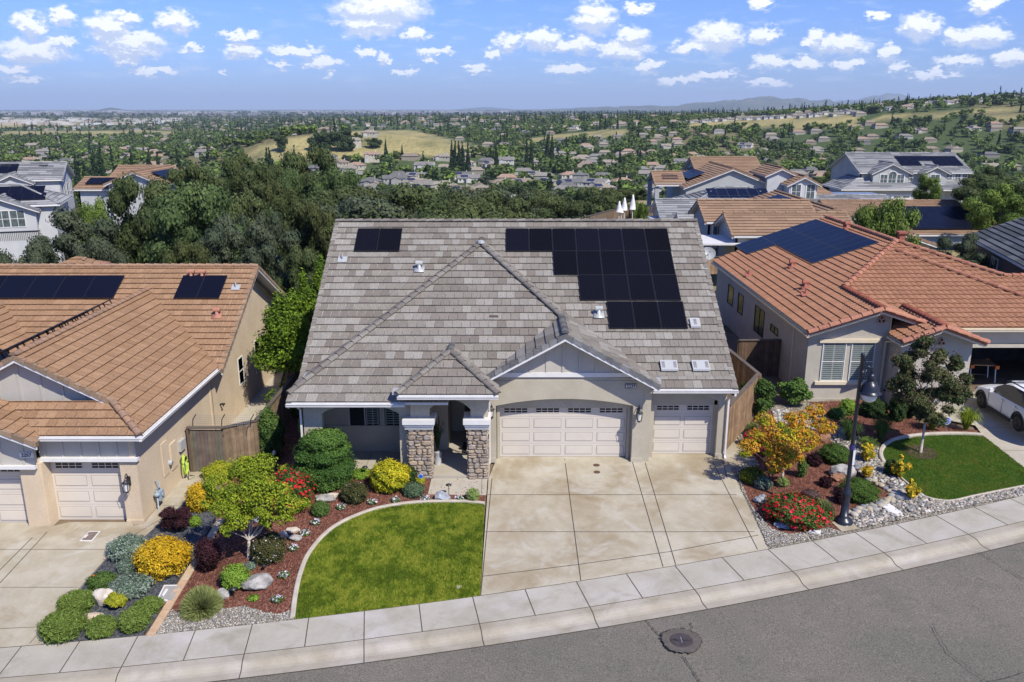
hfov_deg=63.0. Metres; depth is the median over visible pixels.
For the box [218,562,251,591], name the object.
shrub
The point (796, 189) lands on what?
window
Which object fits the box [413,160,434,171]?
suburban house
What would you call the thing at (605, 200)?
oak tree
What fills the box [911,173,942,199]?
oak tree
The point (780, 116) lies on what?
suburban house
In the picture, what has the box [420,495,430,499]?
flowers
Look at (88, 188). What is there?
two storey house
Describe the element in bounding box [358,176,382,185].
suburban house
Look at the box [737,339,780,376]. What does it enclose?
fence
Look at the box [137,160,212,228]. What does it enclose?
oak tree
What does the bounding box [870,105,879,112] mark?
tree
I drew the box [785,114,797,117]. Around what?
suburban house
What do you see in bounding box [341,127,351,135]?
tree
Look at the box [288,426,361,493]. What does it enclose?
juniper
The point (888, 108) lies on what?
suburban house
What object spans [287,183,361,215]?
oak tree
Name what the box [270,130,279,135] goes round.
tree
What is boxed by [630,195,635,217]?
patio umbrella
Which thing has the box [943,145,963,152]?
suburban house
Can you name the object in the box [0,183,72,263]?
two storey house
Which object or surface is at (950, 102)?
suburban house
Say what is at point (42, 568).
driveway
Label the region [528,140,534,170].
conifer
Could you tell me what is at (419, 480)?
shrub
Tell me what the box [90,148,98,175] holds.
conifer
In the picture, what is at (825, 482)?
shrub
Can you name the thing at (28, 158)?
suburban house
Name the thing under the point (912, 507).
river stones
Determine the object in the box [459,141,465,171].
conifer
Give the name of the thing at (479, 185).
suburban house
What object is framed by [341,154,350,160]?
tree
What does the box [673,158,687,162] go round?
suburban house
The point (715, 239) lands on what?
patio cover
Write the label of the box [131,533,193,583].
shrub
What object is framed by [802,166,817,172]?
suburban house
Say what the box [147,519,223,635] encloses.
stone border
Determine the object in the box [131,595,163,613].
rosemary mound
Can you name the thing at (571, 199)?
tree
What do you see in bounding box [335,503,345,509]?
flowers
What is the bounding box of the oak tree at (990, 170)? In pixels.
[969,165,1008,178]
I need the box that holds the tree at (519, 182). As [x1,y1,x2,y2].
[509,181,523,193]
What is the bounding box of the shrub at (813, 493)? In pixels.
[801,489,821,498]
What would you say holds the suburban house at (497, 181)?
on the ground at (418, 141)
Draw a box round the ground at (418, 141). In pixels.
[0,99,1023,681]
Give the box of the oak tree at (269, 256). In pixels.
[232,219,300,294]
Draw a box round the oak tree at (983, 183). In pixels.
[946,174,1023,223]
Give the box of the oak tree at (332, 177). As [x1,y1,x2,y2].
[308,164,361,195]
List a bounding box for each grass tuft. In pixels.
[179,583,224,621]
[745,422,758,429]
[819,499,834,521]
[837,417,864,440]
[857,436,878,449]
[868,415,895,441]
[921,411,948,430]
[952,406,983,429]
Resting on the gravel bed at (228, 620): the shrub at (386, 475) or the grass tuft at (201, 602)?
the grass tuft at (201, 602)
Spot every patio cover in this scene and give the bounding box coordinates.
[701,235,738,244]
[831,192,891,198]
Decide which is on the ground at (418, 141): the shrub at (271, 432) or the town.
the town
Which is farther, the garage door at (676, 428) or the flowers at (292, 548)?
the garage door at (676, 428)
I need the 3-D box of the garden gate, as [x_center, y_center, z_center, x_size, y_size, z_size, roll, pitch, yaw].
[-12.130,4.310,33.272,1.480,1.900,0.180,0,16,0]
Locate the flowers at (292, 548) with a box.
[287,543,299,551]
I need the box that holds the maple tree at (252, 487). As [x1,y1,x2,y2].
[198,451,310,558]
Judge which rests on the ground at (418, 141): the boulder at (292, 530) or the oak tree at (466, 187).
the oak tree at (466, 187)
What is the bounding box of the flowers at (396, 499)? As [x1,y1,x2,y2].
[390,496,400,502]
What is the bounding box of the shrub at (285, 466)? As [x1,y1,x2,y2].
[278,464,294,472]
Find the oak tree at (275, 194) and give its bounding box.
[256,179,303,290]
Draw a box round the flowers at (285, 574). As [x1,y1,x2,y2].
[278,570,290,578]
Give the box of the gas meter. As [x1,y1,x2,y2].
[154,480,164,509]
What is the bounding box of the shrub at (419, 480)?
[415,476,425,483]
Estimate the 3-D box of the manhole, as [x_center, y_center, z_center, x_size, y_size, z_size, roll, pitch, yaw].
[4.534,8.016,22.380,1.128,0.024,1.165,0,16,0]
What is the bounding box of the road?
[217,543,1023,681]
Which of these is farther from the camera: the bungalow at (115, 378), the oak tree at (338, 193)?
the oak tree at (338, 193)
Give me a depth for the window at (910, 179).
126.01 m
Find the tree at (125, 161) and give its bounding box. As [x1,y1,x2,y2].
[118,158,129,164]
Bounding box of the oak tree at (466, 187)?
[460,185,483,192]
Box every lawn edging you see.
[290,499,484,617]
[878,432,983,463]
[898,476,1023,500]
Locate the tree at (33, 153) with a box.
[30,151,40,156]
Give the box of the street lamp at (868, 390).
[834,352,881,525]
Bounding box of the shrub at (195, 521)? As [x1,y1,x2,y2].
[188,514,201,527]
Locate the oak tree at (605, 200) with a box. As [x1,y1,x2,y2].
[565,186,646,217]
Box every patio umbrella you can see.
[616,201,621,211]
[622,198,626,216]
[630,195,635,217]
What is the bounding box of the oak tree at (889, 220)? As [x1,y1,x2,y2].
[851,195,922,245]
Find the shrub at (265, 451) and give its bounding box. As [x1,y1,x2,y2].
[257,445,274,476]
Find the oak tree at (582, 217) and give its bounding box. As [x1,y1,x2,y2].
[557,213,593,218]
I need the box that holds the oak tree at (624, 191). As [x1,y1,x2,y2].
[599,187,629,202]
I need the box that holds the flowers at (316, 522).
[309,518,320,525]
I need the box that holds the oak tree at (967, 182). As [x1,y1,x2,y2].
[952,174,1023,225]
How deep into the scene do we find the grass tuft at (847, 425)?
33.28 m
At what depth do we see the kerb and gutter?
23.22 m
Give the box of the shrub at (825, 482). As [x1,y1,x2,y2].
[818,475,832,488]
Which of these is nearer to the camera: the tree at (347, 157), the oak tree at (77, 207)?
the oak tree at (77, 207)
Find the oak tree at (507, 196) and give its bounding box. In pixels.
[493,187,543,218]
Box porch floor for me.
[347,431,489,477]
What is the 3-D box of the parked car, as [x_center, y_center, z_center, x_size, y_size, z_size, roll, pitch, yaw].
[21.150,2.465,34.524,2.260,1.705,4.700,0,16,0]
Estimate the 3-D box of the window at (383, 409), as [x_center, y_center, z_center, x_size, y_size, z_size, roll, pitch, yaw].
[-4.665,2.624,32.881,0.870,1.620,0.050,0,16,0]
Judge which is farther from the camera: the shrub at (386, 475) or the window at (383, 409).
the window at (383, 409)
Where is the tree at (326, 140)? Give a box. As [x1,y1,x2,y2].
[316,132,332,149]
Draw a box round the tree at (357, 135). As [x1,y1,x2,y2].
[351,132,362,141]
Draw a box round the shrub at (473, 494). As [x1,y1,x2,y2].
[465,487,479,500]
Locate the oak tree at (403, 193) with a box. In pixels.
[339,185,455,218]
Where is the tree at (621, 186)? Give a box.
[620,179,637,188]
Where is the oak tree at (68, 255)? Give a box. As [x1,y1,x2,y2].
[60,207,88,260]
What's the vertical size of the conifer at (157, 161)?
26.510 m
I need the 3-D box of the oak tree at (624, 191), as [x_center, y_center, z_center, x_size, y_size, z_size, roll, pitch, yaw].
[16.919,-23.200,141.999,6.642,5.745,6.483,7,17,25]
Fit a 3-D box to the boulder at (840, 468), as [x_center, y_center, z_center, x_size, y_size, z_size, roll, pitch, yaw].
[12.176,4.834,30.794,0.972,0.613,0.640,0,16,0]
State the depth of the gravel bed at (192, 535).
26.47 m
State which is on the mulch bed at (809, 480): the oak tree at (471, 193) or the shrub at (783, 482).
the shrub at (783, 482)
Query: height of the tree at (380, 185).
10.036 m
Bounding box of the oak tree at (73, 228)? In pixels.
[20,205,136,263]
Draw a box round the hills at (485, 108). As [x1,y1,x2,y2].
[454,107,516,109]
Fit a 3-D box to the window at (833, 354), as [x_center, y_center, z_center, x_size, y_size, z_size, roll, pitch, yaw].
[14.140,0.908,36.810,1.030,1.790,0.050,0,16,0]
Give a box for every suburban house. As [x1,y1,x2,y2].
[22,156,39,161]
[25,142,39,148]
[34,148,50,152]
[57,157,73,162]
[334,158,349,167]
[339,163,357,174]
[347,161,366,169]
[352,136,361,149]
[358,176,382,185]
[360,129,378,137]
[364,150,380,162]
[364,181,378,189]
[382,173,405,184]
[405,171,427,178]
[406,175,421,186]
[411,179,440,189]
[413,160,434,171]
[433,152,450,161]
[438,179,457,184]
[448,184,475,189]
[454,170,472,179]
[456,173,480,182]
[471,181,490,189]
[481,160,493,167]
[489,177,505,184]
[498,156,514,166]
[511,177,532,181]
[528,169,539,177]
[536,177,556,185]
[556,177,582,186]
[559,170,574,178]
[572,170,588,179]
[580,144,593,150]
[582,177,610,186]
[584,181,616,188]
[610,176,634,185]
[638,169,661,181]
[644,184,661,192]
[660,143,671,148]
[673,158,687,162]
[689,119,699,122]
[700,119,711,122]
[710,117,719,121]
[719,117,733,121]
[737,142,753,147]
[742,116,753,119]
[753,115,763,119]
[763,115,776,119]
[775,114,785,118]
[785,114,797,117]
[796,114,807,118]
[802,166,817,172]
[806,112,823,117]
[818,110,832,114]
[828,112,843,116]
[839,109,855,113]
[884,106,894,110]
[903,104,913,108]
[914,127,927,133]
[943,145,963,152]
[944,100,954,104]
[963,125,981,132]
[979,162,998,166]
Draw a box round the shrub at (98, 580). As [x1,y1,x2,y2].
[84,570,118,589]
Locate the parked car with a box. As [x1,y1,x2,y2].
[974,380,1023,431]
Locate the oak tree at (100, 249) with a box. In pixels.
[70,232,131,263]
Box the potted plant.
[433,415,445,464]
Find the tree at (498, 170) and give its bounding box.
[491,165,505,177]
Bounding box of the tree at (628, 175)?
[621,173,633,179]
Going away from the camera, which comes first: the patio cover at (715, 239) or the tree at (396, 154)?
the patio cover at (715, 239)
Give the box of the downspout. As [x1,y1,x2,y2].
[297,418,304,448]
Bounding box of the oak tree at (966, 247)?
[936,231,993,271]
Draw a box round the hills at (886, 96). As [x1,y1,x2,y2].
[836,91,1023,103]
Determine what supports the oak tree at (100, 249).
on the ground at (418, 141)
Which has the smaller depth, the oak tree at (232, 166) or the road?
the road
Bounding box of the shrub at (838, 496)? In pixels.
[834,487,842,504]
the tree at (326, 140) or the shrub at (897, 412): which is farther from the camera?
the tree at (326, 140)
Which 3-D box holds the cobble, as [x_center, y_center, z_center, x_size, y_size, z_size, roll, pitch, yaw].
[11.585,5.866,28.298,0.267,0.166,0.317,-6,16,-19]
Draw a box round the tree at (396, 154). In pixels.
[392,150,400,157]
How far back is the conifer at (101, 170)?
509.24 m
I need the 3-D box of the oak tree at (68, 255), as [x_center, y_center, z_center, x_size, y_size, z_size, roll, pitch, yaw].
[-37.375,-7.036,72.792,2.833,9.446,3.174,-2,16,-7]
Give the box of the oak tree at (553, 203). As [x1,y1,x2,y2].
[515,191,567,218]
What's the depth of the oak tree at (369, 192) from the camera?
100.73 m
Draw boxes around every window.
[0,210,10,227]
[8,210,26,227]
[237,355,244,385]
[254,334,264,373]
[347,407,381,425]
[382,407,398,425]
[711,225,718,247]
[727,284,733,306]
[737,292,743,315]
[753,304,764,337]
[770,323,778,336]
[790,184,801,196]
[805,184,815,197]
[819,343,846,380]
[848,343,875,380]
[879,174,887,182]
[887,175,896,182]
[896,174,904,182]
[908,174,913,181]
[930,174,940,183]
[954,174,961,178]
[990,255,998,273]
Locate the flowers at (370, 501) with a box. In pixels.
[367,498,377,504]
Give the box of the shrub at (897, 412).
[887,399,907,421]
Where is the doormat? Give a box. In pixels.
[461,442,466,454]
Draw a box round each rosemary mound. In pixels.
[35,608,88,644]
[51,589,94,612]
[83,613,117,639]
[116,604,153,634]
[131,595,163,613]
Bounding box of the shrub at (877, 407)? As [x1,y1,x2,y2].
[859,398,888,417]
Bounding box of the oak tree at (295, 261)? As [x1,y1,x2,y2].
[274,243,325,294]
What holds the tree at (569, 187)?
on the ground at (418, 141)
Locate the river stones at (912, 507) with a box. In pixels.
[772,409,938,527]
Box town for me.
[0,110,514,125]
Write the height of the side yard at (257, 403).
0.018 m
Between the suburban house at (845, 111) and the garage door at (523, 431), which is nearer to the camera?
the garage door at (523, 431)
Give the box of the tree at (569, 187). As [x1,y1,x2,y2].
[562,186,577,195]
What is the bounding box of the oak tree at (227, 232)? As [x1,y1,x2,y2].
[191,211,264,267]
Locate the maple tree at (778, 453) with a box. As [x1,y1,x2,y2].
[736,403,838,477]
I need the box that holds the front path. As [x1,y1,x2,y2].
[428,478,487,494]
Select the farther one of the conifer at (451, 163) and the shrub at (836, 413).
the conifer at (451, 163)
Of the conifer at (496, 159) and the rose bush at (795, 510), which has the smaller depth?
the rose bush at (795, 510)
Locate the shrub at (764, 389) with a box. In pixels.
[738,378,776,415]
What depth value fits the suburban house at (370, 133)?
771.49 m
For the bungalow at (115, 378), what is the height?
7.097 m
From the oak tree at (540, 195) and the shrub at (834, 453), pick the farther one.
the oak tree at (540, 195)
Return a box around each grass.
[294,502,484,618]
[883,434,1023,499]
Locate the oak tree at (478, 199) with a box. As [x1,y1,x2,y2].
[416,195,528,218]
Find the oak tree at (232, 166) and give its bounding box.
[220,150,269,220]
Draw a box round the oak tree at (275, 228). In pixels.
[236,209,284,271]
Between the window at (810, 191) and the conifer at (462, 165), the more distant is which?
the conifer at (462, 165)
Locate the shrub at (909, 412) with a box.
[905,401,914,417]
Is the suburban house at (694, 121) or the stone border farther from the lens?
the suburban house at (694, 121)
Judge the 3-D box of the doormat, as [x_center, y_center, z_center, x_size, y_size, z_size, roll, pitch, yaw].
[-1.525,4.330,33.641,0.950,0.016,1.300,0,16,0]
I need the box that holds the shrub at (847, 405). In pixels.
[838,398,854,415]
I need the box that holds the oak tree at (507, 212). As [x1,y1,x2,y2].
[422,198,526,218]
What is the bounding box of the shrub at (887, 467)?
[883,457,897,476]
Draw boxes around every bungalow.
[0,255,287,526]
[285,218,738,478]
[648,186,767,218]
[688,189,936,274]
[711,214,1023,409]
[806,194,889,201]
[817,199,990,244]
[966,217,1023,274]
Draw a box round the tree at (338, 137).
[327,130,346,149]
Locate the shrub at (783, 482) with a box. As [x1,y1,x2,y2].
[777,477,789,486]
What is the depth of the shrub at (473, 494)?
29.51 m
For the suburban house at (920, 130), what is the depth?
942.60 m
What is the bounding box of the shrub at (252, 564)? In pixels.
[242,560,256,570]
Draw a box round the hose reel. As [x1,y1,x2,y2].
[180,455,194,479]
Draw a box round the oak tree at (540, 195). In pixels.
[520,190,569,218]
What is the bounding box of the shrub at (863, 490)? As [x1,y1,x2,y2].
[837,475,881,503]
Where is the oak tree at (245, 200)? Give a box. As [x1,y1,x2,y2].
[214,187,288,257]
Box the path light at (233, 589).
[229,587,236,594]
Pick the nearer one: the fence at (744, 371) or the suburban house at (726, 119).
the fence at (744, 371)
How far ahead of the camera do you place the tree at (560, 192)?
451.94 m
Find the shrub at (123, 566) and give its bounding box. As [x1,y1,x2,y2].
[114,556,137,573]
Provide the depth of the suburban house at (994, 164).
685.32 m
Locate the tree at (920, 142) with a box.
[915,139,928,146]
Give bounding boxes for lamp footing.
[832,521,858,531]
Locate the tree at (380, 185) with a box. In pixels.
[376,182,387,189]
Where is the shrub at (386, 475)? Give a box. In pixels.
[366,457,412,492]
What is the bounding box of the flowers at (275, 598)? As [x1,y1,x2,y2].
[270,594,284,602]
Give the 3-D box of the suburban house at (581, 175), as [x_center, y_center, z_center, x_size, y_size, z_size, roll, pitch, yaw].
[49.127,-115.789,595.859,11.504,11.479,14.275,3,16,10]
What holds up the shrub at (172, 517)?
on the gravel bed at (192, 535)
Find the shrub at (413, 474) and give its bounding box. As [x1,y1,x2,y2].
[406,465,417,481]
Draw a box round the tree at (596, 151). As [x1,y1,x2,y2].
[589,147,599,153]
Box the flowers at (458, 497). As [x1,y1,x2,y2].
[454,495,464,499]
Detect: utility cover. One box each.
[80,531,99,540]
[158,585,178,601]
[809,530,820,533]
[882,503,902,515]
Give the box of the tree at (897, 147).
[891,144,902,151]
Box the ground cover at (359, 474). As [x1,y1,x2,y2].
[352,468,369,480]
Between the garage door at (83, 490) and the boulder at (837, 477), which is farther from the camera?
the boulder at (837, 477)
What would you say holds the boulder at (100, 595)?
on the gravel bed at (192, 535)
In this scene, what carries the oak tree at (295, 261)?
on the ground at (418, 141)
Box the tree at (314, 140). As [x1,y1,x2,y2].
[307,133,323,148]
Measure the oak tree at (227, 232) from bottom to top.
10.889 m
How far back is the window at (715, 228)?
66.47 m
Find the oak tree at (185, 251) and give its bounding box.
[159,239,212,263]
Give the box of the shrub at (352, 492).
[338,480,368,505]
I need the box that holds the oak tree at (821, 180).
[815,171,830,189]
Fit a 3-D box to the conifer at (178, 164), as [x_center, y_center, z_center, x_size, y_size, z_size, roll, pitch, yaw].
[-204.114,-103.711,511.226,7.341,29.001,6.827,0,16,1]
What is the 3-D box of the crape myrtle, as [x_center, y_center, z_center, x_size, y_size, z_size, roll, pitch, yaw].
[15.893,2.072,31.901,3.172,4.907,1.815,7,17,23]
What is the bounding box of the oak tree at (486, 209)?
[414,199,525,218]
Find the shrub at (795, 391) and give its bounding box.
[777,377,813,403]
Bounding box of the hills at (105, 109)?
[94,108,127,110]
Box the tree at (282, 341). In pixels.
[247,287,310,414]
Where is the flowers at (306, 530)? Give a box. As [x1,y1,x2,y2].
[298,528,310,535]
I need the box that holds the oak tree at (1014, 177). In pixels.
[993,176,1021,189]
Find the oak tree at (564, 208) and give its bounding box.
[561,200,592,218]
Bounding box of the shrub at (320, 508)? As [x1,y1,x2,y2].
[310,499,330,517]
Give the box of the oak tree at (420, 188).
[407,185,449,211]
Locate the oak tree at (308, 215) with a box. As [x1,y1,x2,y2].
[281,197,337,292]
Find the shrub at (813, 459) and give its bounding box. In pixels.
[805,451,822,467]
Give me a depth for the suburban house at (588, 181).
549.23 m
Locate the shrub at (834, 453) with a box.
[816,441,849,464]
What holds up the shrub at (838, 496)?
on the mulch bed at (809, 480)
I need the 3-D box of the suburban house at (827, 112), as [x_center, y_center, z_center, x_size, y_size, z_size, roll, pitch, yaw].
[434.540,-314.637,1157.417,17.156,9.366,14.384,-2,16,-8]
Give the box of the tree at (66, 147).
[62,144,73,150]
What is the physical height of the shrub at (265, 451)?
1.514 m
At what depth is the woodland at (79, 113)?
6005.07 m
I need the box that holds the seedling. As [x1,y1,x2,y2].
[247,594,259,601]
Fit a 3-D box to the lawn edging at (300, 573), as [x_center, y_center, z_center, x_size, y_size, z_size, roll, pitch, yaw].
[-4.700,6.572,27.587,2.979,0.759,8.104,13,20,40]
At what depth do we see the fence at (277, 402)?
33.88 m
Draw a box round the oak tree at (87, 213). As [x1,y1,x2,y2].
[78,195,110,242]
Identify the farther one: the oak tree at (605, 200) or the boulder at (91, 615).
the oak tree at (605, 200)
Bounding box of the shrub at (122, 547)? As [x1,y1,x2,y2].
[104,532,146,563]
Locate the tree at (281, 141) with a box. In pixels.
[273,135,287,150]
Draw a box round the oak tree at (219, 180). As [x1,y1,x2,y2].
[208,171,230,198]
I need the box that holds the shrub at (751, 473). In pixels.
[739,465,768,483]
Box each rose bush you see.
[265,466,319,515]
[743,429,754,444]
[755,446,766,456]
[759,491,839,531]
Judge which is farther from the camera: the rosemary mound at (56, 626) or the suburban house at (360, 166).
the suburban house at (360, 166)
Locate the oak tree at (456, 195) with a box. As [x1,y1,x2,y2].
[416,187,472,212]
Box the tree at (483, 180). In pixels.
[478,175,490,184]
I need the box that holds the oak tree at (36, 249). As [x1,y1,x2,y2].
[0,238,47,263]
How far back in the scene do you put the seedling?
24.68 m
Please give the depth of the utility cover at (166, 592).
25.28 m
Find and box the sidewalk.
[0,496,1023,677]
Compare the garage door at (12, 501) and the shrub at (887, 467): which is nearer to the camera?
the garage door at (12, 501)
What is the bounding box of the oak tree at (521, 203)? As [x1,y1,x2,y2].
[452,189,539,218]
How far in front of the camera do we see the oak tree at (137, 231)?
61.95 m
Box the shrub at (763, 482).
[753,474,772,490]
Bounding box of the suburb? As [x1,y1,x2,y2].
[9,100,1023,191]
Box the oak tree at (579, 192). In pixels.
[574,187,586,200]
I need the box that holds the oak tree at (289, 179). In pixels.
[277,166,306,219]
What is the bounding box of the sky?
[0,0,1023,108]
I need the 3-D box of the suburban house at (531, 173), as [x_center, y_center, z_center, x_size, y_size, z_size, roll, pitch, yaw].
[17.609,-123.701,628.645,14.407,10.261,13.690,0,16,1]
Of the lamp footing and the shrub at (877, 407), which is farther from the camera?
the shrub at (877, 407)
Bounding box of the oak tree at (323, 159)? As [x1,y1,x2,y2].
[269,143,339,219]
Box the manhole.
[660,627,701,653]
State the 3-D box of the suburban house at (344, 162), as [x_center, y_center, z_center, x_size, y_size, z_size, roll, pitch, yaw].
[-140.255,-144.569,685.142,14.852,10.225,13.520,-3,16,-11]
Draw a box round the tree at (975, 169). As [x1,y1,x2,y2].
[970,167,981,173]
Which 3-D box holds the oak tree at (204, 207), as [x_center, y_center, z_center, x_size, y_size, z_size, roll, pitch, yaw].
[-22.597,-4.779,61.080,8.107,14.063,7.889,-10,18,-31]
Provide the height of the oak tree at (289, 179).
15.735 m
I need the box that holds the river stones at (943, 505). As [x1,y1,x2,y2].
[918,487,1023,514]
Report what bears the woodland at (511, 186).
on the ground at (418, 141)
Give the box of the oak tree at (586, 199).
[578,193,629,203]
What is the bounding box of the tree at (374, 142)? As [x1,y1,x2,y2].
[365,138,382,146]
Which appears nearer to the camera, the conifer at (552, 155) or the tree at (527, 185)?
the tree at (527, 185)
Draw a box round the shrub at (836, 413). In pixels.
[827,407,849,419]
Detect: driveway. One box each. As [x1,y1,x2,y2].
[0,471,205,646]
[480,438,768,594]
[936,392,1023,466]
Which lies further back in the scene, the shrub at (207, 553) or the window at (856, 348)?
the window at (856, 348)
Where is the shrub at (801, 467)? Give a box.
[796,457,808,476]
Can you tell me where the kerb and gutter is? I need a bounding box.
[0,521,1023,681]
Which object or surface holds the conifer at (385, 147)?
on the ground at (418, 141)
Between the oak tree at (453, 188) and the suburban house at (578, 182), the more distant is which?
the suburban house at (578, 182)
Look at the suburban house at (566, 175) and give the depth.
623.18 m
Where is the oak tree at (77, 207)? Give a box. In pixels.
[73,183,80,216]
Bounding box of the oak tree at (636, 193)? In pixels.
[625,188,653,202]
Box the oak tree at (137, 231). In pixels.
[103,171,195,263]
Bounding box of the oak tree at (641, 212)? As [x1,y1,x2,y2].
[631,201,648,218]
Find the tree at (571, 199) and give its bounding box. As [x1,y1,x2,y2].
[566,195,575,201]
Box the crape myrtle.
[885,332,975,452]
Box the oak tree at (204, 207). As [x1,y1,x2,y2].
[136,179,246,263]
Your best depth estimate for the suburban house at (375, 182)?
521.23 m
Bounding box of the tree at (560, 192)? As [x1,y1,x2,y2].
[554,188,564,196]
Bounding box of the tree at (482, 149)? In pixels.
[477,145,486,154]
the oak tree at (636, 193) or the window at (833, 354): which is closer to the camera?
the window at (833, 354)
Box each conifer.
[73,150,81,183]
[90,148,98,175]
[97,148,106,175]
[128,148,134,164]
[146,148,151,164]
[156,152,159,164]
[175,147,180,168]
[264,147,268,163]
[268,147,272,166]
[286,268,316,372]
[311,252,325,307]
[384,139,387,161]
[448,140,453,171]
[452,141,456,171]
[456,141,460,171]
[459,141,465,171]
[465,143,471,170]
[494,142,498,164]
[522,138,528,167]
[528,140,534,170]
[544,133,549,157]
[549,135,554,158]
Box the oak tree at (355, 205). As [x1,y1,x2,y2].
[315,192,418,226]
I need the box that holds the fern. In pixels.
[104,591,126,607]
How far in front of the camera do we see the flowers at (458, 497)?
29.66 m
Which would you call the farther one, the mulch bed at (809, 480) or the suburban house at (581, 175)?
the suburban house at (581, 175)
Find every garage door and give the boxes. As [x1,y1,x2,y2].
[0,470,28,522]
[50,462,126,519]
[500,408,626,455]
[652,405,712,452]
[886,194,910,199]
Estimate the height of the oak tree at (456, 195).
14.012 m
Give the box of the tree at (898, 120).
[893,117,901,122]
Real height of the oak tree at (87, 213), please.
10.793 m
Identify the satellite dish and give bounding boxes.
[704,247,715,259]
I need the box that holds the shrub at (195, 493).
[183,480,215,512]
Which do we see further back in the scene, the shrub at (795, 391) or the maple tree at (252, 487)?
the shrub at (795, 391)
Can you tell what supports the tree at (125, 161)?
on the ground at (418, 141)
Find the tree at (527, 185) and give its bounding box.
[516,183,534,192]
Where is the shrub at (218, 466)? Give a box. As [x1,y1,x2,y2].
[199,460,234,481]
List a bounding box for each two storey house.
[0,161,75,210]
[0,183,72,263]
[72,164,177,230]
[646,156,833,205]
[749,163,822,197]
[822,152,973,201]
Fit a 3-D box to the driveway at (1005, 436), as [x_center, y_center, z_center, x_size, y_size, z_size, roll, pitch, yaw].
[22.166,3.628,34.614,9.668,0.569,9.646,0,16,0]
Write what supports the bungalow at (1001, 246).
on the ground at (418, 141)
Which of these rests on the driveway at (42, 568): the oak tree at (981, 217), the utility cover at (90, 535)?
the utility cover at (90, 535)
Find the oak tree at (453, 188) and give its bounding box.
[445,185,483,194]
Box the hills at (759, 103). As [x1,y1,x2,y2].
[456,96,928,111]
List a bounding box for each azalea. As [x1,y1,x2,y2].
[860,442,875,460]
[861,465,873,476]
[890,454,911,477]
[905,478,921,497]
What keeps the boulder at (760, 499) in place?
on the mulch bed at (809, 480)
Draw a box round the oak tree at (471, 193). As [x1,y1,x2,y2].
[437,184,480,198]
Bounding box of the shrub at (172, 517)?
[157,506,191,530]
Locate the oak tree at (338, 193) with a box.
[315,186,371,208]
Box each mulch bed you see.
[160,411,484,612]
[739,410,888,533]
[809,400,977,445]
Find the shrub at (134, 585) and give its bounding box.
[107,571,155,599]
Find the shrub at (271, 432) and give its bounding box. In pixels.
[253,405,286,457]
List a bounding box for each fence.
[221,368,301,462]
[584,206,652,218]
[707,256,721,273]
[723,373,759,450]
[728,347,761,416]
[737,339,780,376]
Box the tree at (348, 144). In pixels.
[342,135,355,150]
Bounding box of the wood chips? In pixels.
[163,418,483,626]
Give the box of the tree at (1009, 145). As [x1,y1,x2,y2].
[1003,142,1017,151]
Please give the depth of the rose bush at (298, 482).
28.86 m
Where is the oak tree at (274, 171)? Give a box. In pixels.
[255,160,286,220]
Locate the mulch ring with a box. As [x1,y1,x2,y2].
[903,444,937,458]
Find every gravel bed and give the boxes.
[44,502,215,643]
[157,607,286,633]
[731,399,1022,548]
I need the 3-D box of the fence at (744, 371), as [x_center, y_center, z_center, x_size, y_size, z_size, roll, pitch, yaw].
[9.796,0.005,43.280,0.502,2.152,16.718,-1,16,-3]
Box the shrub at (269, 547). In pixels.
[247,531,290,565]
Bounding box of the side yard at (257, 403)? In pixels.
[189,370,283,470]
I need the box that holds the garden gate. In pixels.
[186,426,224,471]
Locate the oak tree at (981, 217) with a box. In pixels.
[961,181,1023,230]
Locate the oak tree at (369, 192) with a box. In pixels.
[346,185,390,198]
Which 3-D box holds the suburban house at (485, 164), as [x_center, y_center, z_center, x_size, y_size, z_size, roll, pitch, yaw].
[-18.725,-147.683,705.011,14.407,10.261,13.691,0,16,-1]
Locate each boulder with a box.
[84,612,104,622]
[92,588,112,606]
[218,588,229,598]
[240,573,273,589]
[279,530,288,538]
[285,527,299,533]
[288,534,301,540]
[315,493,335,501]
[435,490,450,499]
[753,494,764,503]
[774,521,792,528]
[819,434,830,442]
[829,464,856,477]
[830,473,844,481]
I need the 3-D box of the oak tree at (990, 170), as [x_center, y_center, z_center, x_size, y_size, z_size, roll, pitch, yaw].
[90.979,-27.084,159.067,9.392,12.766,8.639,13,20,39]
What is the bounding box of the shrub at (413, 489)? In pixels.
[401,481,425,497]
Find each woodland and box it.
[0,87,1023,191]
[0,110,756,116]
[72,181,1020,204]
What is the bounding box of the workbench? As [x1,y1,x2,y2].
[969,358,999,382]
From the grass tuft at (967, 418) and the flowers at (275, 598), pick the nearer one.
the flowers at (275, 598)
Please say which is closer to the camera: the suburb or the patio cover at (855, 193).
the patio cover at (855, 193)
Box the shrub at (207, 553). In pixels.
[193,533,222,573]

